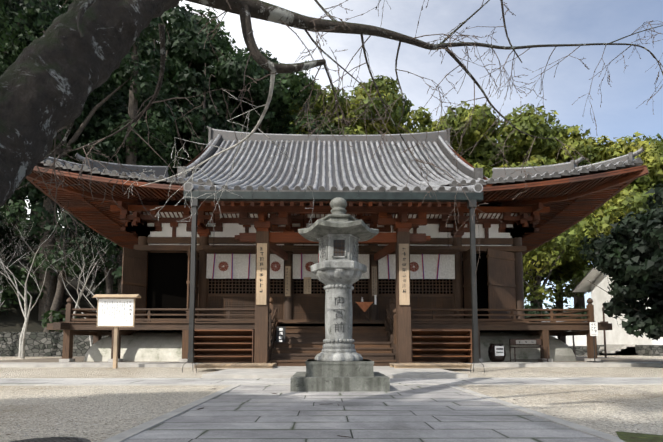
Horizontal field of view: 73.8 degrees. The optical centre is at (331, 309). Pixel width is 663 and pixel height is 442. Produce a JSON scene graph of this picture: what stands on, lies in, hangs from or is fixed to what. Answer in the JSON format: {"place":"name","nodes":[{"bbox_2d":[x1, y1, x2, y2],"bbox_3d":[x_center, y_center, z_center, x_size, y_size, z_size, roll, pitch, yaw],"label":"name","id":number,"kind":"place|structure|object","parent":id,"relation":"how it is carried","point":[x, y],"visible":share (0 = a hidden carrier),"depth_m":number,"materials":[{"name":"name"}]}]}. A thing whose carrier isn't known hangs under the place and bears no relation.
{"place":"outdoors","nodes":[
{"label":"outdoors","id":0,"kind":"place"},
{"bbox_2d":[0,219,572,331],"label":"wooded slope","id":1,"kind":"structure","parent":0,"point":[13,320],"depth_m":30.27,"materials":[{"name":"plant"}]},
{"bbox_2d":[0,0,327,331],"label":"evergreen forest","id":2,"kind":"object","parent":1,"relation":"on","point":[134,77],"visible":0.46,"depth_m":30.81,"materials":[{"name":"green plant"}]},
{"bbox_2d":[112,53,414,170],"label":"forest","id":3,"kind":"object","parent":1,"relation":"on","point":[387,89],"visible":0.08,"depth_m":45.58,"materials":[{"name":"green plant"}]},
{"bbox_2d":[0,223,586,331],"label":"understorey bushes","id":4,"kind":"object","parent":1,"relation":"on","point":[6,233],"visible":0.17,"depth_m":28.78,"materials":[{"name":"green plant"}]},
{"bbox_2d":[386,101,662,318],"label":"broadleaf forest","id":5,"kind":"object","parent":1,"relation":"on","point":[557,260],"visible":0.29,"depth_m":44.00,"materials":[{"name":"green plant"}]},
{"bbox_2d":[0,0,662,286],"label":"cherry tree","id":6,"kind":"object","parent":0,"point":[56,73],"depth_m":3.07,"materials":[{"name":"brown plant"}]},
{"bbox_2d":[0,377,662,441],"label":"path paving","id":7,"kind":"structure","parent":0,"point":[402,410],"depth_m":3.97,"materials":[{"name":"stone"}]},
{"bbox_2d":[290,197,389,391],"bbox_3d":[0.109,-0.291,6.681,1.330,2.885,1.330,0,-5,-1],"label":"stone lantern","id":8,"kind":"object","parent":7,"relation":"on","point":[338,363],"visible":1,"depth_m":6.42,"materials":[{"name":"stone"}]},
{"bbox_2d":[0,355,662,441],"bbox_3d":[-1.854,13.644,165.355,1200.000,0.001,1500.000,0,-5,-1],"label":"gravel ground","id":9,"kind":"structure","parent":0,"point":[111,402],"depth_m":5.19,"materials":[{"name":"beige gravel"}]},
{"bbox_2d":[11,437,90,441],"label":"moss patch","id":10,"kind":"object","parent":9,"relation":"on","point":[61,439],"visible":1,"depth_m":2.84,"materials":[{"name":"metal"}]},
{"bbox_2d":[92,294,140,367],"bbox_3d":[-5.786,0.565,11.850,1.160,1.990,0.323,0,-5,-1],"label":"notice board","id":11,"kind":"object","parent":9,"relation":"on","point":[116,311],"visible":1,"depth_m":11.85,"materials":[{"name":"white wood"}]},
{"bbox_2d":[0,207,589,358],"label":"bare maples","id":12,"kind":"object","parent":9,"relation":"on","point":[26,314],"visible":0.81,"depth_m":21.48,"materials":[{"name":"grey plant"}]},
{"bbox_2d":[0,266,662,357],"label":"boundary wall","id":13,"kind":"structure","parent":9,"relation":"on","point":[616,340],"depth_m":25.75,"materials":[{"name":"paint"}]},
{"bbox_2d":[0,356,662,377],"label":"terrace stone","id":14,"kind":"object","parent":9,"relation":"on","point":[291,371],"visible":0.3,"depth_m":12.35,"materials":[{"name":"stone"}]},
{"bbox_2d":[194,243,472,367],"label":"temple furnishings","id":15,"kind":"object","parent":14,"relation":"on","point":[430,348],"visible":0.92,"depth_m":13.09,"materials":[{"name":"white"}]},
{"bbox_2d":[488,344,505,361],"bbox_3d":[5.189,1.340,13.875,0.530,0.570,0.538,0,-5,-1],"label":"ceramic jar","id":16,"kind":"object","parent":14,"relation":"on","point":[496,352],"visible":1,"depth_m":13.68,"materials":[{"name":"black ceramic"}]},
{"bbox_2d":[509,339,547,361],"bbox_3d":[6.190,1.265,13.882,1.040,0.720,0.370,0,-5,-1],"label":"bench","id":17,"kind":"object","parent":14,"relation":"on","point":[525,341],"visible":1,"depth_m":14.05,"materials":[{"name":"brown metal"}]},
{"bbox_2d":[587,322,602,362],"bbox_3d":[8.044,0.989,13.540,0.320,1.230,0.320,0,-5,-1],"label":"direction sign","id":18,"kind":"object","parent":14,"relation":"on","point":[593,329],"visible":0.98,"depth_m":13.54,"materials":[{"name":"white paint"}]},
{"bbox_2d":[576,182,662,340],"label":"tree","id":19,"kind":"object","parent":9,"relation":"on","point":[627,255],"visible":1,"depth_m":11.39,"materials":[{"name":"green plant"}]},
{"bbox_2d":[616,431,662,441],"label":"moss patch","id":20,"kind":"object","parent":9,"relation":"on","point":[632,437],"visible":1,"depth_m":2.93,"materials":[{"name":"green plant"}]},
{"bbox_2d":[26,165,648,365],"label":"temple building","id":21,"kind":"structure","parent":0,"point":[156,260],"depth_m":15.38,"materials":[{"name":"brown wood"}]},
{"bbox_2d":[37,126,644,206],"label":"hall roof tiles","id":22,"kind":"object","parent":21,"relation":"on","point":[340,165],"visible":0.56,"depth_m":19.09,"materials":[{"name":"grey tile"}]},
{"bbox_2d":[41,190,617,372],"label":"gutter downpipes","id":23,"kind":"object","parent":22,"relation":"attached to","point":[411,196],"visible":0.96,"depth_m":10.32,"materials":[{"name":"grey metal"}]},
{"bbox_2d":[25,0,662,308],"label":"sky","id":24,"kind":"structure","parent":0,"point":[535,22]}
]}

